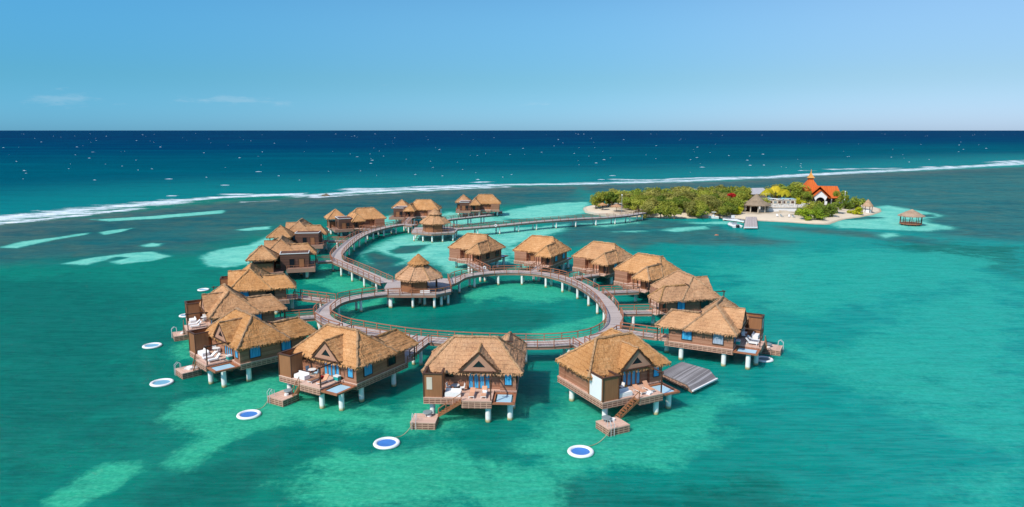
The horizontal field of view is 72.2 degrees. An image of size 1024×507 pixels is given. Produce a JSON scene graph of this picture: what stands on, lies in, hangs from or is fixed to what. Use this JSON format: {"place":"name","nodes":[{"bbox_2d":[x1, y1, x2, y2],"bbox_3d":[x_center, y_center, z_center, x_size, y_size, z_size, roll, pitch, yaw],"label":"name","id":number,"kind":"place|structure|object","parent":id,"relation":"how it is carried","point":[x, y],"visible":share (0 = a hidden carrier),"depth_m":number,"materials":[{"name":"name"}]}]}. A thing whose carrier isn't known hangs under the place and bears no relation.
{"place":"outdoors","nodes":[
{"label":"outdoors","id":0,"kind":"place"},
{"bbox_2d":[0,130,1023,506],"bbox_3d":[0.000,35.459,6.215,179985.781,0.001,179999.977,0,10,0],"label":"sea","id":1,"kind":"structure","parent":0,"point":[892,376],"depth_m":135.60,"materials":[{"name":"liquid"}]},
{"bbox_2d":[142,342,161,348],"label":"floating net","id":2,"kind":"object","parent":1,"relation":"on","point":[153,345],"visible":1,"depth_m":118.46,"materials":[{"name":"white paint"}]},
{"bbox_2d":[149,378,173,386],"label":"floating net","id":3,"kind":"object","parent":1,"relation":"on","point":[162,382],"visible":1,"depth_m":101.23,"materials":[{"name":"white paint"}]},
{"bbox_2d":[171,283,288,340],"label":"overwater villa","id":4,"kind":"object","parent":1,"relation":"in","point":[223,299],"visible":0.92,"depth_m":120.48,"materials":[{"name":"brown plant"}]},
{"bbox_2d":[174,307,316,387],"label":"overwater villa","id":5,"kind":"object","parent":1,"relation":"in","point":[245,339],"visible":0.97,"depth_m":103.39,"materials":[{"name":"brown wood"}]},
{"bbox_2d":[198,348,209,356],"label":"daybed","id":6,"kind":"object","parent":5,"relation":"on","point":[202,353],"visible":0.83,"depth_m":104.09,"materials":[{"name":"white fabric"}]},
{"bbox_2d":[224,344,233,357],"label":"glass door","id":7,"kind":"structure","parent":5,"relation":"in","point":[227,350],"depth_m":104.14,"materials":[{"name":"blue glass"}]},
{"bbox_2d":[249,346,260,358],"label":"window","id":8,"kind":"structure","parent":5,"relation":"in","point":[255,352],"depth_m":101.85,"materials":[{"name":"blue glass"}]},
{"bbox_2d":[281,340,291,351],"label":"window","id":9,"kind":"structure","parent":5,"relation":"in","point":[286,345],"depth_m":105.13,"materials":[{"name":"blue glass"}]},
{"bbox_2d":[236,409,260,419],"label":"floating net","id":10,"kind":"object","parent":1,"relation":"on","point":[249,414],"visible":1,"depth_m":89.83,"materials":[{"name":"white paint"}]},
{"bbox_2d":[212,263,297,313],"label":"overwater villa","id":11,"kind":"object","parent":1,"relation":"in","point":[251,279],"visible":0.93,"depth_m":138.39,"materials":[{"name":"brown plant"}]},
{"bbox_2d":[245,235,318,278],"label":"overwater villa","id":12,"kind":"object","parent":1,"relation":"in","point":[281,254],"visible":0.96,"depth_m":171.39,"materials":[{"name":"brown plant"}]},
{"bbox_2d":[266,218,329,253],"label":"overwater villa","id":13,"kind":"object","parent":1,"relation":"in","point":[301,230],"visible":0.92,"depth_m":206.60,"materials":[{"name":"plant"}]},
{"bbox_2d":[284,308,314,321],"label":"footbridge","id":14,"kind":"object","parent":1,"relation":"in","point":[310,317],"visible":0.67,"depth_m":125.50,"materials":[{"name":"red wood"}]},
{"bbox_2d":[293,289,335,306],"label":"footbridge","id":15,"kind":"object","parent":1,"relation":"in","point":[309,298],"visible":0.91,"depth_m":139.58,"materials":[{"name":"red wood"}]},
{"bbox_2d":[327,236,345,247],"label":"footbridge","id":16,"kind":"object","parent":1,"relation":"in","point":[334,241],"visible":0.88,"depth_m":212.36,"materials":[{"name":"red wood"}]},
{"bbox_2d":[267,323,418,410],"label":"overwater villa","id":17,"kind":"object","parent":1,"relation":"in","point":[355,358],"visible":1,"depth_m":95.16,"materials":[{"name":"brown plant"}]},
{"bbox_2d":[294,370,309,379],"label":"daybed","id":18,"kind":"object","parent":17,"relation":"on","point":[302,375],"visible":1,"depth_m":94.66,"materials":[{"name":"white fabric"}]},
{"bbox_2d":[323,361,340,376],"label":"glass door","id":19,"kind":"structure","parent":17,"relation":"in","point":[331,370],"depth_m":95.38,"materials":[{"name":"blue glass"}]},
{"bbox_2d":[363,364,372,376],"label":"window","id":20,"kind":"structure","parent":17,"relation":"in","point":[368,371],"depth_m":94.48,"materials":[{"name":"blue glass"}]},
{"bbox_2d":[387,355,395,366],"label":"window","id":21,"kind":"structure","parent":17,"relation":"in","point":[392,360],"depth_m":98.54,"materials":[{"name":"black glass"}]},
{"bbox_2d":[324,207,386,236],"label":"overwater villa","id":22,"kind":"object","parent":1,"relation":"in","point":[352,221],"visible":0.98,"depth_m":244.91,"materials":[{"name":"plant"}]},
{"bbox_2d":[330,220,417,291],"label":"curved walkway","id":23,"kind":"structure","parent":1,"relation":"in","point":[339,252],"depth_m":187.02,"materials":[{"name":"grey wood"}]},
{"bbox_2d":[317,256,331,263],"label":"footbridge","id":24,"kind":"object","parent":23,"relation":"attached to","point":[325,262],"visible":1,"depth_m":179.25,"materials":[{"name":"red wood"}]},
{"bbox_2d":[373,437,399,449],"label":"floating net","id":25,"kind":"object","parent":1,"relation":"on","point":[385,443],"visible":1,"depth_m":81.62,"materials":[{"name":"white paint"}]},
{"bbox_2d":[405,334,428,365],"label":"footbridge","id":26,"kind":"object","parent":1,"relation":"in","point":[421,346],"visible":0.56,"depth_m":108.75,"materials":[{"name":"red wood"}]},
{"bbox_2d":[389,199,445,223],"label":"overwater villa","id":27,"kind":"object","parent":1,"relation":"in","point":[421,209],"visible":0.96,"depth_m":274.00,"materials":[{"name":"red wood"}]},
{"bbox_2d":[384,273,451,307],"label":"platform","id":28,"kind":"structure","parent":1,"relation":"in","point":[434,294],"depth_m":144.15,"materials":[{"name":"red wood"}]},
{"bbox_2d":[395,254,442,292],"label":"pavilion","id":29,"kind":"structure","parent":28,"relation":"on","point":[418,272],"depth_m":144.89,"materials":[{"name":"brown plant"}]},
{"bbox_2d":[411,223,458,242],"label":"platform","id":30,"kind":"structure","parent":1,"relation":"in","point":[416,231],"depth_m":230.06,"materials":[{"name":"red wood"}]},
{"bbox_2d":[419,208,450,231],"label":"pavilion","id":31,"kind":"structure","parent":30,"relation":"on","point":[435,220],"depth_m":230.91,"materials":[{"name":"brown wood"}]},
{"bbox_2d":[313,265,623,363],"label":"ring walkway","id":32,"kind":"structure","parent":1,"relation":"in","point":[612,317],"depth_m":135.00,"materials":[{"name":"grey wood"}]},
{"bbox_2d":[443,211,493,226],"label":"spur walkway","id":33,"kind":"structure","parent":1,"relation":"in","point":[470,217],"depth_m":270.68,"materials":[{"name":"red wood"}]},
{"bbox_2d":[410,331,527,429],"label":"overwater villa","id":34,"kind":"object","parent":1,"relation":"in","point":[493,363],"visible":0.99,"depth_m":90.18,"materials":[{"name":"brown wood"}]},
{"bbox_2d":[445,388,461,396],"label":"daybed","id":35,"kind":"object","parent":34,"relation":"on","point":[452,392],"visible":1,"depth_m":88.21,"materials":[{"name":"white fabric"}]},
{"bbox_2d":[467,373,490,388],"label":"glass door","id":36,"kind":"structure","parent":34,"relation":"in","point":[477,381],"depth_m":90.81,"materials":[{"name":"blue glass"}]},
{"bbox_2d":[504,374,511,385],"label":"window","id":37,"kind":"structure","parent":34,"relation":"in","point":[507,379],"depth_m":90.15,"materials":[{"name":"blue glass"}]},
{"bbox_2d":[448,233,507,272],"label":"overwater villa","id":38,"kind":"object","parent":1,"relation":"in","point":[485,248],"visible":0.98,"depth_m":183.28,"materials":[{"name":"brown plant"}]},
{"bbox_2d":[455,194,501,216],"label":"overwater villa","id":39,"kind":"object","parent":1,"relation":"in","point":[484,203],"visible":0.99,"depth_m":296.17,"materials":[{"name":"red wood"}]},
{"bbox_2d":[467,258,490,281],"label":"footbridge","id":40,"kind":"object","parent":1,"relation":"in","point":[471,265],"visible":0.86,"depth_m":171.88,"materials":[{"name":"red wood"}]},
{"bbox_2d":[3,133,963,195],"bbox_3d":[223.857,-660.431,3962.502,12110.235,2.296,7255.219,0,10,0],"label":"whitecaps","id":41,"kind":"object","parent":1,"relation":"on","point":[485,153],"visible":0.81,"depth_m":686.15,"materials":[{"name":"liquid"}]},
{"bbox_2d":[529,261,544,281],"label":"footbridge","id":42,"kind":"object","parent":1,"relation":"in","point":[537,267],"visible":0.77,"depth_m":169.65,"materials":[{"name":"red wood"}]},
{"bbox_2d":[512,235,571,276],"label":"overwater villa","id":43,"kind":"object","parent":1,"relation":"in","point":[550,251],"visible":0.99,"depth_m":179.49,"materials":[{"name":"brown plant"}]},
{"bbox_2d":[443,209,646,236],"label":"causeway","id":44,"kind":"structure","parent":1,"relation":"in","point":[477,227],"depth_m":259.83,"materials":[{"name":"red wood"}]},
{"bbox_2d":[567,445,593,458],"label":"floating net","id":45,"kind":"object","parent":1,"relation":"on","point":[579,451],"visible":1,"depth_m":79.49,"materials":[{"name":"white paint"}]},
{"bbox_2d":[573,336,590,348],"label":"footbridge","id":46,"kind":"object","parent":1,"relation":"in","point":[576,345],"visible":0.18,"depth_m":109.42,"materials":[{"name":"red wood"}]},
{"bbox_2d":[568,269,599,281],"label":"footbridge","id":47,"kind":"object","parent":1,"relation":"in","point":[593,275],"visible":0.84,"depth_m":160.86,"materials":[{"name":"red wood"}]},
{"bbox_2d":[571,241,632,285],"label":"overwater villa","id":48,"kind":"object","parent":1,"relation":"in","point":[605,258],"visible":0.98,"depth_m":168.90,"materials":[{"name":"brown plant"}]},
{"bbox_2d":[555,327,679,435],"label":"overwater villa","id":49,"kind":"object","parent":1,"relation":"in","point":[600,368],"visible":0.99,"depth_m":90.82,"materials":[{"name":"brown wood"}]},
{"bbox_2d":[619,387,632,397],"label":"daybed","id":50,"kind":"object","parent":49,"relation":"on","point":[625,392],"visible":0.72,"depth_m":88.46,"materials":[{"name":"white fabric"}]},
{"bbox_2d":[621,369,640,384],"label":"glass door","id":51,"kind":"structure","parent":49,"relation":"in","point":[631,378],"depth_m":92.08,"materials":[{"name":"blue glass"}]},
{"bbox_2d":[599,284,639,302],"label":"footbridge","id":52,"kind":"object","parent":1,"relation":"in","point":[623,291],"visible":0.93,"depth_m":145.49,"materials":[{"name":"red wood"}]},
{"bbox_2d":[618,304,652,328],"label":"footbridge","id":53,"kind":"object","parent":1,"relation":"in","point":[633,313],"visible":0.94,"depth_m":128.88,"materials":[{"name":"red wood"}]},
{"bbox_2d":[616,322,660,340],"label":"footbridge","id":54,"kind":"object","parent":1,"relation":"in","point":[645,335],"visible":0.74,"depth_m":115.56,"materials":[{"name":"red wood"}]},
{"bbox_2d":[613,252,681,302],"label":"overwater villa","id":55,"kind":"object","parent":1,"relation":"in","point":[643,271],"visible":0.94,"depth_m":152.15,"materials":[{"name":"brown plant"}]},
{"bbox_2d":[646,270,725,325],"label":"overwater villa","id":56,"kind":"object","parent":1,"relation":"in","point":[680,289],"visible":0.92,"depth_m":129.71,"materials":[{"name":"brown plant"}]},
{"bbox_2d":[662,362,717,392],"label":"plank landing","id":57,"kind":"object","parent":1,"relation":"in","point":[691,378],"visible":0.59,"depth_m":101.45,"materials":[{"name":"grey wood"}]},
{"bbox_2d":[654,296,783,369],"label":"overwater villa","id":58,"kind":"object","parent":1,"relation":"in","point":[721,323],"visible":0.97,"depth_m":109.89,"materials":[{"name":"brown wood"}]},
{"bbox_2d":[681,329,691,340],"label":"window","id":59,"kind":"structure","parent":58,"relation":"in","point":[684,335],"depth_m":110.31,"materials":[{"name":"blue glass"}]},
{"bbox_2d":[712,334,723,344],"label":"window","id":60,"kind":"structure","parent":58,"relation":"in","point":[717,339],"depth_m":108.13,"materials":[{"name":"glass"}]},
{"bbox_2d":[727,219,741,227],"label":"motorboat","id":61,"kind":"object","parent":1,"relation":"on","point":[733,224],"visible":0.96,"depth_m":266.29,"materials":[{"name":"white paint"}]},
{"bbox_2d":[744,217,757,228],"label":"jetty","id":62,"kind":"object","parent":1,"relation":"in","point":[750,222],"visible":0.75,"depth_m":270.29,"materials":[{"name":"white paint"}]},
{"bbox_2d":[758,356,772,362],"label":"floating net","id":63,"kind":"object","parent":1,"relation":"on","point":[765,359],"visible":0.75,"depth_m":111.51,"materials":[{"name":"white paint"}]},
{"bbox_2d":[897,209,925,225],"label":"water gazebo","id":64,"kind":"object","parent":1,"relation":"in","point":[912,213],"visible":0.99,"depth_m":267.99,"materials":[{"name":"brown wood"}]},
{"bbox_2d":[0,0,1023,129],"label":"sky","id":65,"kind":"structure","parent":0,"point":[65,64],"materials":[{"name":"blue"}]},
{"bbox_2d":[583,199,881,224],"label":"islet ground","id":66,"kind":"structure","parent":0,"point":[771,216],"depth_m":295.12,"materials":[{"name":"beige sand"}]},
{"bbox_2d":[590,195,603,208],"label":"bushy tree","id":67,"kind":"object","parent":66,"relation":"on","point":[595,200],"visible":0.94,"depth_m":317.42,"materials":[{"name":"green plant"}]},
{"bbox_2d":[594,191,607,203],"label":"bushy tree","id":68,"kind":"object","parent":66,"relation":"on","point":[603,194],"visible":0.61,"depth_m":320.46,"materials":[{"name":"green plant"}]},
{"bbox_2d":[604,192,619,204],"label":"bushy tree","id":69,"kind":"object","parent":66,"relation":"on","point":[612,197],"visible":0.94,"depth_m":319.46,"materials":[{"name":"green plant"}]},
{"bbox_2d":[617,192,633,204],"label":"bushy tree","id":70,"kind":"object","parent":66,"relation":"on","point":[625,195],"visible":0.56,"depth_m":315.95,"materials":[{"name":"green plant"}]},
{"bbox_2d":[621,196,634,209],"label":"bushy tree","id":71,"kind":"object","parent":66,"relation":"on","point":[628,201],"visible":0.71,"depth_m":308.94,"materials":[{"name":"green plant"}]},
{"bbox_2d":[630,198,648,210],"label":"bushy tree","id":72,"kind":"object","parent":66,"relation":"on","point":[635,202],"visible":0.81,"depth_m":298.71,"materials":[{"name":"green plant"}]},
{"bbox_2d":[639,205,652,217],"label":"bushy tree","id":73,"kind":"object","parent":66,"relation":"on","point":[646,207],"visible":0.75,"depth_m":290.11,"materials":[{"name":"green plant"}]},
{"bbox_2d":[651,205,670,218],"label":"bushy tree","id":74,"kind":"object","parent":66,"relation":"on","point":[660,210],"visible":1,"depth_m":288.38,"materials":[{"name":"green plant"}]},
{"bbox_2d":[659,200,677,213],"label":"bushy tree","id":75,"kind":"object","parent":66,"relation":"on","point":[670,204],"visible":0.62,"depth_m":295.56,"materials":[{"name":"green plant"}]},
{"bbox_2d":[667,207,682,218],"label":"bushy tree","id":76,"kind":"object","parent":66,"relation":"on","point":[675,211],"visible":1,"depth_m":288.14,"materials":[{"name":"green plant"}]},
{"bbox_2d":[666,197,683,208],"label":"bushy tree","id":77,"kind":"object","parent":66,"relation":"on","point":[676,200],"visible":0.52,"depth_m":299.53,"materials":[{"name":"green plant"}]},
{"bbox_2d":[682,191,697,199],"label":"bushy tree","id":78,"kind":"object","parent":66,"relation":"on","point":[689,195],"visible":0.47,"depth_m":313.63,"materials":[{"name":"green plant"}]},
{"bbox_2d":[683,201,697,216],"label":"bushy tree","id":79,"kind":"object","parent":66,"relation":"on","point":[688,207],"visible":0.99,"depth_m":291.35,"materials":[{"name":"green plant"}]},
{"bbox_2d":[694,203,709,218],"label":"bushy tree","id":80,"kind":"object","parent":66,"relation":"on","point":[701,211],"visible":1,"depth_m":289.20,"materials":[{"name":"green plant"}]},
{"bbox_2d":[700,195,716,208],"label":"bushy tree","id":81,"kind":"object","parent":66,"relation":"on","point":[706,199],"visible":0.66,"depth_m":300.94,"materials":[{"name":"green plant"}]},
{"bbox_2d":[709,199,724,215],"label":"bushy tree","id":82,"kind":"object","parent":66,"relation":"on","point":[715,202],"visible":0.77,"depth_m":293.83,"materials":[{"name":"green plant"}]},
{"bbox_2d":[717,205,732,216],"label":"bushy tree","id":83,"kind":"object","parent":66,"relation":"on","point":[724,210],"visible":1,"depth_m":287.93,"materials":[{"name":"green plant"}]},
{"bbox_2d":[720,197,738,206],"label":"bushy tree","id":84,"kind":"object","parent":66,"relation":"on","point":[730,200],"visible":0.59,"depth_m":298.03,"materials":[{"name":"green plant"}]},
{"bbox_2d":[721,201,738,213],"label":"bushy tree","id":85,"kind":"object","parent":66,"relation":"on","point":[734,207],"visible":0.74,"depth_m":293.55,"materials":[{"name":"green plant"}]},
{"bbox_2d":[733,197,746,207],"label":"bushy tree","id":86,"kind":"object","parent":66,"relation":"on","point":[741,204],"visible":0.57,"depth_m":303.06,"materials":[{"name":"green plant"}]},
{"bbox_2d":[733,192,747,202],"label":"bushy tree","id":87,"kind":"object","parent":66,"relation":"on","point":[741,196],"visible":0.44,"depth_m":314.55,"materials":[{"name":"green plant"}]},
{"bbox_2d":[732,188,752,199],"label":"bushy tree","id":88,"kind":"object","parent":66,"relation":"on","point":[748,191],"visible":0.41,"depth_m":335.44,"materials":[{"name":"green plant"}]},
{"bbox_2d":[743,194,770,212],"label":"beach bar","id":89,"kind":"object","parent":66,"relation":"on","point":[754,202],"visible":0.94,"depth_m":301.92,"materials":[{"name":"beige plant"}]},
{"bbox_2d":[748,188,766,200],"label":"grey roofed house","id":90,"kind":"structure","parent":66,"relation":"on","point":[755,191],"depth_m":342.01,"materials":[{"name":"beige stone"}]},
{"bbox_2d":[759,188,774,197],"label":"palm tree","id":91,"kind":"object","parent":66,"relation":"on","point":[768,191],"visible":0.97,"depth_m":321.75,"materials":[{"name":"yellow plant"}]},
{"bbox_2d":[769,200,794,203],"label":"pool bar","id":92,"kind":"object","parent":66,"relation":"on","point":[781,202],"visible":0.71,"depth_m":316.33,"materials":[{"name":"beige stone"}]},
{"bbox_2d":[759,203,808,211],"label":"terrace","id":93,"kind":"structure","parent":66,"relation":"on","point":[782,208],"depth_m":304.21,"materials":[{"name":"white paint"}]},
{"bbox_2d":[776,189,791,199],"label":"palm tree","id":94,"kind":"object","parent":66,"relation":"on","point":[783,192],"visible":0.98,"depth_m":322.04,"materials":[{"name":"yellow plant"}]},
{"bbox_2d":[778,184,802,199],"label":"bushy tree","id":95,"kind":"object","parent":66,"relation":"on","point":[795,193],"visible":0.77,"depth_m":334.21,"materials":[{"name":"green plant"}]},
{"bbox_2d":[790,182,810,197],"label":"bushy tree","id":96,"kind":"object","parent":66,"relation":"on","point":[798,185],"visible":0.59,"depth_m":335.95,"materials":[{"name":"green plant"}]},
{"bbox_2d":[797,208,815,219],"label":"green bush","id":97,"kind":"object","parent":66,"relation":"on","point":[804,212],"visible":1,"depth_m":278.04,"materials":[{"name":"green plant"}]},
{"bbox_2d":[800,191,813,203],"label":"bushy tree","id":98,"kind":"object","parent":66,"relation":"on","point":[807,197],"visible":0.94,"depth_m":327.89,"materials":[{"name":"green plant"}]},
{"bbox_2d":[802,201,823,211],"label":"dense bush","id":99,"kind":"object","parent":66,"relation":"on","point":[810,205],"visible":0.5,"depth_m":302.94,"materials":[{"name":"green plant"}]},
{"bbox_2d":[812,207,827,219],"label":"green bush","id":100,"kind":"object","parent":66,"relation":"on","point":[819,213],"visible":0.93,"depth_m":278.81,"materials":[{"name":"green plant"}]},
{"bbox_2d":[801,169,839,204],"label":"orange roofed building","id":101,"kind":"structure","parent":66,"relation":"on","point":[823,193],"depth_m":337.10,"materials":[{"name":"tile"}]},
{"bbox_2d":[810,203,837,216],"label":"dense bush","id":102,"kind":"object","parent":66,"relation":"on","point":[830,211],"visible":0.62,"depth_m":289.19,"materials":[{"name":"green plant"}]},
{"bbox_2d":[823,202,843,211],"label":"dense bush","id":103,"kind":"object","parent":66,"relation":"on","point":[837,205],"visible":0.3,"depth_m":297.75,"materials":[{"name":"green plant"}]},
{"bbox_2d":[833,190,849,202],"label":"bushy tree","id":104,"kind":"object","parent":66,"relation":"on","point":[842,196],"visible":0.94,"depth_m":327.83,"materials":[{"name":"green plant"}]},
{"bbox_2d":[841,200,854,208],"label":"dense bush","id":105,"kind":"object","parent":66,"relation":"on","point":[848,205],"visible":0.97,"depth_m":314.13,"materials":[{"name":"green plant"}]},
{"bbox_2d":[846,207,862,214],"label":"bright bush","id":106,"kind":"object","parent":66,"relation":"on","point":[857,210],"visible":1,"depth_m":299.41,"materials":[{"name":"yellow plant"}]},
{"bbox_2d":[850,196,865,208],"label":"dense bush","id":107,"kind":"object","parent":66,"relation":"on","point":[855,201],"visible":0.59,"depth_m":315.69,"materials":[{"name":"green plant"}]},
{"bbox_2d":[862,199,872,212],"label":"thatched hut","id":108,"kind":"object","parent":66,"relation":"on","point":[868,203],"visible":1,"depth_m":306.60,"materials":[{"name":"beige plant"}]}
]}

